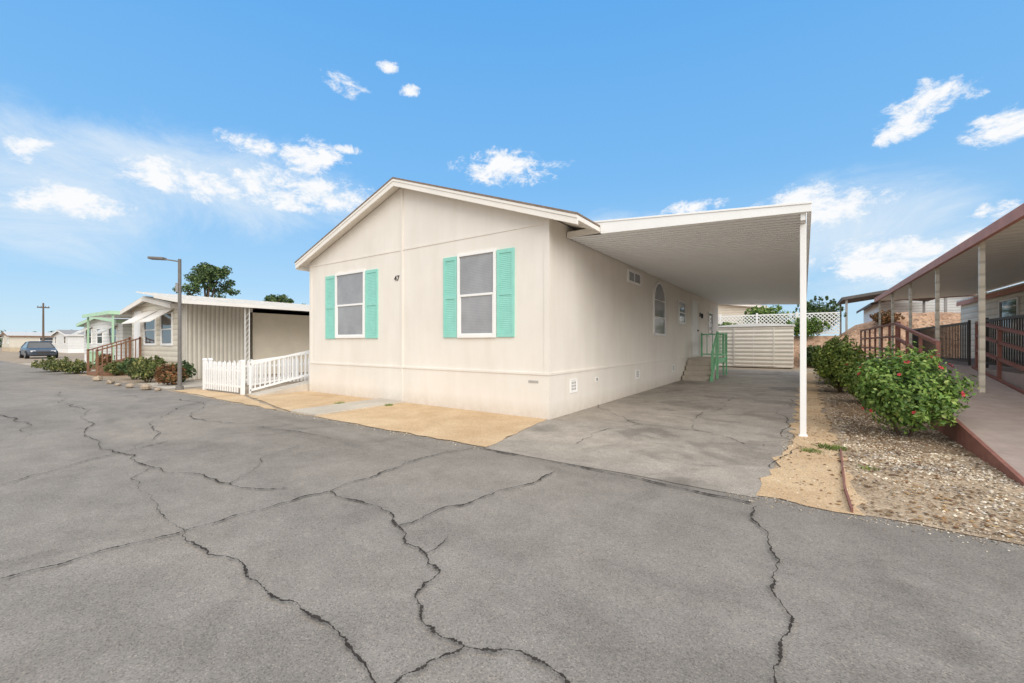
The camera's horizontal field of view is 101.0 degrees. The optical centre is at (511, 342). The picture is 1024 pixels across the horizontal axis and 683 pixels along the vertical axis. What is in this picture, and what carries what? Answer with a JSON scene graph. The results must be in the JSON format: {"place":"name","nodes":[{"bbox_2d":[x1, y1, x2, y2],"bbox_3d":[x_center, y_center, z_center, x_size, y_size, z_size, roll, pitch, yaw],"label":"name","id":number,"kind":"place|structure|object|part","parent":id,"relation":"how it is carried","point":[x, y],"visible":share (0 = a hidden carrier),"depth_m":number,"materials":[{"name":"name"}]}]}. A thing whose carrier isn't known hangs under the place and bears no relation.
{"place":"outdoors","nodes":[
{"label":"outdoors","id":0,"kind":"place"},
{"bbox_2d":[87,337,141,375],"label":"wooden steps","id":1,"kind":"structure","parent":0,"point":[99,371],"depth_m":17.15,"materials":[{"name":"brown wood"}]},
{"bbox_2d":[139,373,307,388],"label":"neighbour driveway","id":2,"kind":"structure","parent":0,"point":[192,383],"depth_m":13.14,"materials":[{"name":"concrete"}]},
{"bbox_2d":[153,363,188,384],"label":"shrub","id":3,"kind":"object","parent":2,"relation":"on","point":[167,374],"visible":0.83,"depth_m":12.78,"materials":[{"name":"brown plant"}]},
{"bbox_2d":[170,360,196,381],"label":"shrub","id":4,"kind":"object","parent":2,"relation":"on","point":[188,367],"visible":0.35,"depth_m":13.94,"materials":[{"name":"green plant"}]},
{"bbox_2d":[135,291,308,375],"bbox_3d":[-8.650,-0.355,20.075,5.500,3.310,13.260,0,0,35],"label":"neighbour carport","id":5,"kind":"object","parent":2,"relation":"on","point":[202,300],"visible":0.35,"depth_m":15.31,"materials":[{"name":"paint"}]},
{"bbox_2d":[0,361,1023,682],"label":"road","id":6,"kind":"structure","parent":0,"point":[572,573],"depth_m":2.43,"materials":[{"name":"grey asphalt"}]},
{"bbox_2d":[31,356,72,371],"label":"shrub","id":7,"kind":"object","parent":6,"relation":"on","point":[49,362],"visible":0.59,"depth_m":18.77,"materials":[{"name":"green plant"}]},
{"bbox_2d":[92,376,102,380],"bbox_3d":[-14.170,1.200,14.434,0.258,0.179,0.321,0,0,-31],"label":"rock","id":8,"kind":"object","parent":6,"relation":"on","point":[98,378],"visible":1,"depth_m":14.35,"materials":[{"name":"beige stone"}]},
{"bbox_2d":[105,380,114,383],"bbox_3d":[-12.740,1.222,13.377,0.210,0.136,0.254,0,0,-35],"label":"rock","id":9,"kind":"object","parent":6,"relation":"on","point":[110,382],"visible":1,"depth_m":13.30,"materials":[{"name":"beige stone"}]},
{"bbox_2d":[125,383,134,387],"bbox_3d":[-11.032,1.223,12.197,0.222,0.135,0.222,0,0,-31],"label":"rock","id":10,"kind":"object","parent":6,"relation":"on","point":[130,385],"visible":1,"depth_m":12.13,"materials":[{"name":"beige stone"}]},
{"bbox_2d":[140,383,151,389],"bbox_3d":[-10.107,1.200,11.673,0.315,0.180,0.252,0,0,14],"label":"rock","id":11,"kind":"object","parent":6,"relation":"on","point":[145,386],"visible":1,"depth_m":11.57,"materials":[{"name":"beige stone"}]},
{"bbox_2d":[0,389,801,682],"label":"road cracks","id":12,"kind":"object","parent":6,"relation":"on","point":[432,628],"visible":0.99,"depth_m":2.43,"materials":[{"name":"black asphalt"}]},
{"bbox_2d":[220,400,1023,551],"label":"edge grit","id":13,"kind":"object","parent":6,"relation":"on","point":[782,502],"visible":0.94,"depth_m":3.11,"materials":[{"name":"stone"}]},
{"bbox_2d":[0,347,1023,545],"bbox_3d":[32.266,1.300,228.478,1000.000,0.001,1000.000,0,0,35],"label":"ground","id":14,"kind":"structure","parent":0,"point":[10,357],"depth_m":14.26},
{"bbox_2d":[0,332,53,351],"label":"mobile home","id":15,"kind":"object","parent":14,"relation":"on","point":[13,341],"visible":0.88,"depth_m":65.29,"materials":[{"name":"beige"}]},
{"bbox_2d":[39,337,52,343],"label":"window","id":16,"kind":"structure","parent":15,"relation":"in","point":[50,339],"depth_m":66.91,"materials":[{"name":"grey glass"}]},
{"bbox_2d":[19,341,57,358],"bbox_3d":[-41.020,0.568,36.565,4.600,1.455,1.880,0,0,35],"label":"parked car","id":17,"kind":"object","parent":14,"relation":"on","point":[28,349],"visible":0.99,"depth_m":35.73,"materials":[{"name":"paint"}]},
{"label":"window","id":18,"kind":"part","parent":17,"relation":"part of","materials":[{"name":"grey glass"}]},
{"bbox_2d":[37,303,49,340],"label":"utility pole","id":19,"kind":"object","parent":14,"relation":"on","point":[43,336],"visible":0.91,"depth_m":58.99,"materials":[{"name":"brown wood"}]},
{"bbox_2d":[50,330,83,352],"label":"mobile home","id":20,"kind":"object","parent":14,"relation":"on","point":[65,341],"visible":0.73,"depth_m":55.72,"materials":[{"name":"white"}]},
{"bbox_2d":[49,359,95,373],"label":"shrub","id":21,"kind":"object","parent":14,"relation":"on","point":[77,366],"visible":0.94,"depth_m":17.60,"materials":[{"name":"green plant"}]},
{"bbox_2d":[71,317,131,362],"bbox_3d":[-20.700,-0.175,31.131,9.200,2.950,15.400,0,0,35],"label":"mobile home","id":22,"kind":"object","parent":14,"relation":"on","point":[100,331],"visible":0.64,"depth_m":24.51,"materials":[{"name":"white"}]},
{"bbox_2d":[86,329,91,344],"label":"window","id":23,"kind":"structure","parent":22,"relation":"in","point":[90,330],"depth_m":26.80,"materials":[{"name":"white glass"}]},
{"bbox_2d":[96,328,102,344],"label":"window","id":24,"kind":"structure","parent":22,"relation":"in","point":[99,337],"depth_m":25.58,"materials":[{"name":"white glass"}]},
{"bbox_2d":[109,327,116,344],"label":"window","id":25,"kind":"structure","parent":22,"relation":"in","point":[115,328],"depth_m":23.77,"materials":[{"name":"white glass"}]},
{"bbox_2d":[103,360,123,375],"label":"shrub","id":26,"kind":"object","parent":14,"relation":"on","point":[114,370],"visible":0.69,"depth_m":16.63,"materials":[{"name":"green plant"}]},
{"bbox_2d":[116,356,143,379],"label":"shrub","id":27,"kind":"object","parent":14,"relation":"on","point":[122,367],"visible":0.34,"depth_m":14.77,"materials":[{"name":"green plant"}]},
{"bbox_2d":[126,355,167,382],"bbox_3d":[-11.967,0.852,13.919,1.280,0.912,1.028,0,0,35],"label":"shrub","id":28,"kind":"object","parent":14,"relation":"on","point":[145,369],"visible":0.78,"depth_m":13.67,"materials":[{"name":"green plant"}]},
{"bbox_2d":[147,256,183,389],"bbox_3d":[-9.529,-0.537,11.637,0.890,3.674,0.198,0,0,-4],"label":"street lamp","id":29,"kind":"object","parent":14,"relation":"on","point":[178,289],"visible":0.94,"depth_m":11.63,"materials":[{"name":"grey metal"}]},
{"bbox_2d":[172,262,240,297],"bbox_3d":[-28.337,-3.117,39.757,5.436,8.848,5.671,0,0,35],"label":"leafy tree","id":30,"kind":"object","parent":14,"relation":"on","point":[209,275],"visible":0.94,"depth_m":38.93,"materials":[{"name":"green plant"}]},
{"bbox_2d":[120,296,308,379],"bbox_3d":[-9.914,-0.280,22.993,6.400,3.160,16.500,0,0,35],"label":"mobile home","id":31,"kind":"object","parent":14,"relation":"on","point":[215,333],"visible":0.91,"depth_m":16.43,"materials":[{"name":"beige"}]},
{"bbox_2d":[134,311,140,357],"bbox_3d":[-15.929,-0.350,17.950,0.850,2.000,0.039,0,0,35],"label":"door","id":32,"kind":"structure","parent":31,"relation":"in","point":[137,326],"depth_m":17.89,"materials":[{"name":"white paint"}]},
{"bbox_2d":[143,314,155,345],"bbox_3d":[-14.636,-0.525,17.052,1.400,1.250,0.045,0,0,35],"label":"window","id":33,"kind":"structure","parent":31,"relation":"in","point":[149,328],"depth_m":17.06,"materials":[{"name":"white glass"}]},
{"bbox_2d":[160,312,172,345],"bbox_3d":[-13.074,-0.525,15.970,1.200,1.250,0.045,0,0,35],"label":"window","id":34,"kind":"structure","parent":31,"relation":"in","point":[166,320],"depth_m":16.00,"materials":[{"name":"white glass"}]},
{"bbox_2d":[202,358,245,394],"bbox_3d":[-7.633,0.861,11.136,2.153,0.878,0.104,0,0,32],"label":"picket fence","id":35,"kind":"object","parent":14,"relation":"on","point":[214,382],"visible":0.96,"depth_m":11.06,"materials":[{"name":"white paint"}]},
{"bbox_2d":[174,389,277,409],"bbox_3d":[-6.634,1.289,9.988,6.000,0.001,0.749,0,0,35],"label":"garden border","id":36,"kind":"object","parent":14,"relation":"on","point":[232,397],"visible":1,"depth_m":10.17,"materials":[{"name":"sand"}]},
{"bbox_2d":[208,358,308,389],"bbox_3d":[-7.179,0.861,13.680,0.097,0.878,4.600,0,0,35],"label":"picket fence","id":37,"kind":"object","parent":14,"relation":"on","point":[247,366],"visible":0.38,"depth_m":13.03,"materials":[{"name":"white paint"}]},
{"bbox_2d":[247,350,308,395],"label":"side ramp","id":38,"kind":"structure","parent":14,"relation":"on","point":[302,386],"depth_m":11.24,"materials":[{"name":"wood"}]},
{"bbox_2d":[264,294,302,303],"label":"leafy tree","id":39,"kind":"object","parent":14,"relation":"on","point":[282,298],"visible":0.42,"depth_m":40.41,"materials":[{"name":"green plant"}]},
{"bbox_2d":[249,391,370,410],"bbox_3d":[-5.011,1.287,9.790,3.540,0.001,2.072,0,0,35],"label":"sand strip","id":40,"kind":"object","parent":14,"relation":"on","point":[296,400],"visible":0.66,"depth_m":9.62,"materials":[{"name":"sand"}]},
{"bbox_2d":[291,398,404,415],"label":"front walk","id":41,"kind":"structure","parent":14,"relation":"on","point":[333,408],"depth_m":8.28,"materials":[{"name":"concrete"}]},
{"bbox_2d":[315,403,545,446],"bbox_3d":[-1.329,1.287,7.199,3.902,0.001,2.156,0,0,35],"label":"sand bed","id":42,"kind":"object","parent":14,"relation":"on","point":[479,428],"visible":0.98,"depth_m":6.92,"materials":[{"name":"beige sand"}]},
{"bbox_2d":[294,177,717,419],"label":"manufactured house","id":43,"kind":"structure","parent":14,"relation":"on","point":[428,294],"depth_m":8.75,"materials":[{"name":"paint"}]},
{"bbox_2d":[335,269,365,337],"bbox_3d":[-3.943,-0.925,10.256,1.180,1.610,0.045,0,0,35],"label":"window","id":44,"kind":"structure","parent":43,"relation":"in","point":[349,286],"depth_m":10.25,"materials":[{"name":"white glass"}]},
{"bbox_2d":[457,248,496,337],"bbox_3d":[-0.679,-0.915,7.996,0.940,1.630,0.045,0,0,35],"label":"window","id":45,"kind":"structure","parent":43,"relation":"in","point":[476,271],"depth_m":7.99,"materials":[{"name":"white glass"}]},
{"bbox_2d":[627,268,641,286],"bbox_3d":[3.091,-1.645,10.643,0.045,0.330,1.000,0,0,35],"label":"window","id":46,"kind":"structure","parent":43,"relation":"in","point":[633,277],"depth_m":10.62,"materials":[{"name":"white glass"}]},
{"bbox_2d":[653,282,665,335],"bbox_3d":[4.373,-1.014,12.492,0.046,1.588,1.260,0,0,35],"label":"window","id":47,"kind":"structure","parent":43,"relation":"in","point":[659,295],"depth_m":12.51,"materials":[{"name":"white glass"}]},
{"bbox_2d":[678,300,685,324],"bbox_3d":[5.966,-1.060,14.795,0.045,0.820,1.000,0,0,35],"label":"window","id":48,"kind":"structure","parent":43,"relation":"in","point":[681,304],"depth_m":14.75,"materials":[{"name":"white glass"}]},
{"bbox_2d":[691,300,698,355],"bbox_3d":[7.195,-0.575,16.529,0.089,2.150,1.150,0,0,35],"label":"door","id":49,"kind":"structure","parent":43,"relation":"in","point":[694,304],"depth_m":16.42,"materials":[{"name":"white paint"}]},
{"bbox_2d":[708,312,712,336],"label":"window","id":50,"kind":"structure","parent":43,"relation":"in","point":[710,315],"depth_m":19.32,"materials":[{"name":"white glass"}]},
{"bbox_2d":[334,402,879,470],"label":"grass tufts","id":51,"kind":"object","parent":14,"relation":"on","point":[832,448],"visible":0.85,"depth_m":5.10,"materials":[{"name":"plant"}]},
{"bbox_2d":[567,201,812,436],"bbox_3d":[7.147,-0.406,13.337,3.613,3.413,16.452,0,0,35],"label":"carport","id":52,"kind":"object","parent":14,"relation":"on","point":[756,255],"visible":0.96,"depth_m":7.92,"materials":[{"name":"white metal"}]},
{"bbox_2d":[718,323,794,367],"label":"storage shed","id":53,"kind":"structure","parent":14,"relation":"on","point":[760,345],"depth_m":21.80,"materials":[{"name":"metal"}]},
{"bbox_2d":[735,328,772,365],"bbox_3d":[12.555,0.215,21.943,1.740,1.930,0.025,0,0,35],"label":"door","id":54,"kind":"structure","parent":53,"relation":"in","point":[763,337],"depth_m":21.90,"materials":[{"name":"metal"}]},
{"bbox_2d":[798,345,823,367],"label":"shrub","id":55,"kind":"object","parent":14,"relation":"on","point":[809,351],"visible":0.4,"depth_m":21.98,"materials":[{"name":"green plant"}]},
{"bbox_2d":[756,372,867,515],"bbox_3d":[7.795,1.289,11.187,0.775,0.001,19.151,0,0,35],"label":"sand margin","id":56,"kind":"object","parent":14,"relation":"on","point":[810,492],"visible":0.78,"depth_m":4.23,"materials":[{"name":"sand"}]},
{"bbox_2d":[773,415,865,510],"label":"sand pebbles","id":57,"kind":"object","parent":56,"relation":"on","point":[820,467],"visible":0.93,"depth_m":4.42,"materials":[{"name":"gravel"}]},
{"bbox_2d":[840,449,852,512],"bbox_3d":[3.256,1.280,4.143,0.036,0.050,2.302,0,0,36],"label":"garden edging","id":58,"kind":"object","parent":56,"relation":"on","point":[848,497],"visible":0.93,"depth_m":3.64,"materials":[{"name":"brown wood"}]},
{"bbox_2d":[860,314,1023,389],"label":"railing","id":59,"kind":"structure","parent":14,"relation":"on","point":[1012,375],"depth_m":9.49,"materials":[{"name":"wood"}]},
{"bbox_2d":[874,203,1023,392],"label":"mobile home","id":60,"kind":"object","parent":14,"relation":"on","point":[988,258],"visible":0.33,"depth_m":9.79,"materials":[{"name":"beige"}]},
{"bbox_2d":[998,297,1019,335],"bbox_3d":[14.597,-0.750,12.407,0.045,1.100,1.400,0,0,35],"label":"window","id":61,"kind":"structure","parent":60,"relation":"in","point":[1011,306],"depth_m":12.33,"materials":[{"name":"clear glass"}]},
{"bbox_2d":[895,321,1023,485],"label":"access ramp","id":62,"kind":"structure","parent":14,"relation":"on","point":[988,427],"depth_m":5.75,"materials":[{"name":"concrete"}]},
{"bbox_2d":[0,0,1023,335],"label":"sky","id":63,"kind":"structure","parent":0,"point":[237,135],"materials":[{"name":"blue"}]},
{"bbox_2d":[486,368,799,497],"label":"driveway","id":64,"kind":"structure","parent":0,"point":[750,414],"depth_m":6.02,"materials":[{"name":"concrete"}]},
{"bbox_2d":[682,331,726,381],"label":"entry steps","id":65,"kind":"structure","parent":64,"relation":"on","point":[701,368],"depth_m":14.92,"materials":[{"name":"concrete"}]},
{"bbox_2d":[794,336,959,367],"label":"hillside","id":66,"kind":"structure","parent":0,"point":[817,340],"depth_m":23.32,"materials":[{"name":"soil"}]},
{"bbox_2d":[718,322,735,325],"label":"shrub","id":67,"kind":"object","parent":66,"relation":"on","point":[724,323],"visible":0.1,"depth_m":25.91,"materials":[{"name":"green plant"}]},
{"bbox_2d":[718,305,771,324],"bbox_3d":[18.486,-1.900,37.307,7.600,2.800,10.630,0,0,35],"label":"mobile home","id":68,"kind":"object","parent":66,"relation":"on","point":[726,310],"visible":0.1,"depth_m":32.30,"materials":[{"name":"beige"}]},
{"bbox_2d":[738,304,794,323],"bbox_3d":[15.870,-1.429,26.254,3.278,1.978,1.614,0,0,35],"label":"shrub","id":69,"kind":"object","parent":66,"relation":"on","point":[755,310],"visible":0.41,"depth_m":26.04,"materials":[{"name":"green plant"}]},
{"bbox_2d":[718,312,839,333],"bbox_3d":[14.722,-1.000,25.445,8.016,1.600,0.100,0,0,35],"label":"lattice fence","id":70,"kind":"object","parent":66,"relation":"on","point":[796,314],"visible":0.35,"depth_m":24.60,"materials":[{"name":"white paint"}]},
{"bbox_2d":[786,316,830,339],"bbox_3d":[16.464,-0.879,23.603,2.243,1.377,0.783,0,0,35],"label":"shrub","id":71,"kind":"object","parent":66,"relation":"on","point":[812,327],"visible":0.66,"depth_m":23.39,"materials":[{"name":"green plant"}]},
{"bbox_2d":[793,295,846,335],"bbox_3d":[18.080,-1.620,24.889,2.637,2.353,1.708,0,0,35],"label":"shrub","id":72,"kind":"object","parent":66,"relation":"on","point":[813,308],"visible":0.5,"depth_m":24.60,"materials":[{"name":"green plant"}]},
{"bbox_2d":[837,290,946,333],"bbox_3d":[25.874,-1.975,29.181,5.200,2.950,6.180,0,0,35],"label":"neighbour carport","id":73,"kind":"object","parent":66,"relation":"on","point":[858,298],"visible":0.38,"depth_m":28.39,"materials":[{"name":"metal"}]},
{"bbox_2d":[839,312,960,355],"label":"dirt bank","id":74,"kind":"structure","parent":66,"relation":"on","point":[923,320],"depth_m":21.43,"materials":[{"name":"soil"}]},
{"bbox_2d":[869,309,904,324],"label":"shrub","id":75,"kind":"object","parent":74,"relation":"on","point":[886,317],"visible":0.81,"depth_m":21.60,"materials":[{"name":"brown plant"}]},
{"bbox_2d":[856,292,987,322],"bbox_3d":[33.288,-2.300,34.355,7.300,3.600,11.030,0,0,35],"label":"mobile home","id":76,"kind":"object","parent":66,"relation":"on","point":[899,306],"visible":0.28,"depth_m":30.98,"materials":[{"name":"white"}]},
{"bbox_2d":[812,371,1023,544],"bbox_3d":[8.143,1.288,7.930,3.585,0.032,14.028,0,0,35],"label":"gravel","id":77,"kind":"structure","parent":0,"point":[968,477],"depth_m":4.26,"materials":[{"name":"beige gravel"}]},
{"bbox_2d":[763,398,1023,536],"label":"leaf litter","id":78,"kind":"object","parent":77,"relation":"on","point":[936,516],"visible":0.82,"depth_m":4.11,"materials":[{"name":"brown plant"}]},
{"bbox_2d":[818,377,977,456],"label":"planting soil","id":79,"kind":"structure","parent":77,"relation":"on","point":[949,446],"depth_m":5.87,"materials":[{"name":"brown soil"}]},
{"bbox_2d":[810,343,853,382],"bbox_3d":[10.176,0.607,13.416,1.608,1.401,1.152,0,0,-41],"label":"flowering bush","id":80,"kind":"object","parent":79,"relation":"on","point":[814,355],"visible":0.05,"depth_m":13.44,"materials":[{"name":"green plant"}]},
{"bbox_2d":[812,334,862,391],"bbox_3d":[8.542,0.529,11.040,1.474,1.554,1.143,0,0,-34],"label":"flowering bush","id":81,"kind":"object","parent":79,"relation":"on","point":[832,359],"visible":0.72,"depth_m":10.91,"materials":[{"name":"green plant"}]},
{"bbox_2d":[834,351,887,400],"bbox_3d":[7.558,0.735,9.043,0.972,1.143,1.036,0,0,5],"label":"flowering bush","id":82,"kind":"object","parent":79,"relation":"on","point":[844,368],"visible":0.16,"depth_m":9.10,"materials":[{"name":"green plant"}]},
{"bbox_2d":[843,341,979,436],"bbox_3d":[5.452,0.641,5.872,1.319,1.331,1.536,0,0,35],"label":"flowering bush","id":83,"kind":"object","parent":79,"relation":"on","point":[905,391],"visible":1,"depth_m":5.57,"materials":[{"name":"green plant"}]},
{"label":"neighbour driveway","id":84,"kind":"structure","parent":0,"visible":0},
{"bbox_2d":[94,353,115,366],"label":"shrub","id":85,"kind":"object","parent":84,"relation":"on","point":[104,359],"visible":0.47,"depth_m":19.59,"materials":[{"name":"brown plant"}]},
{"bbox_2d":[82,311,131,363],"bbox_3d":[-16.761,-0.080,25.277,4.940,2.760,11.940,0,0,35],"label":"neighbour carport","id":86,"kind":"object","parent":84,"relation":"on","point":[110,314],"visible":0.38,"depth_m":20.84,"materials":[{"name":"green metal"}]}
]}

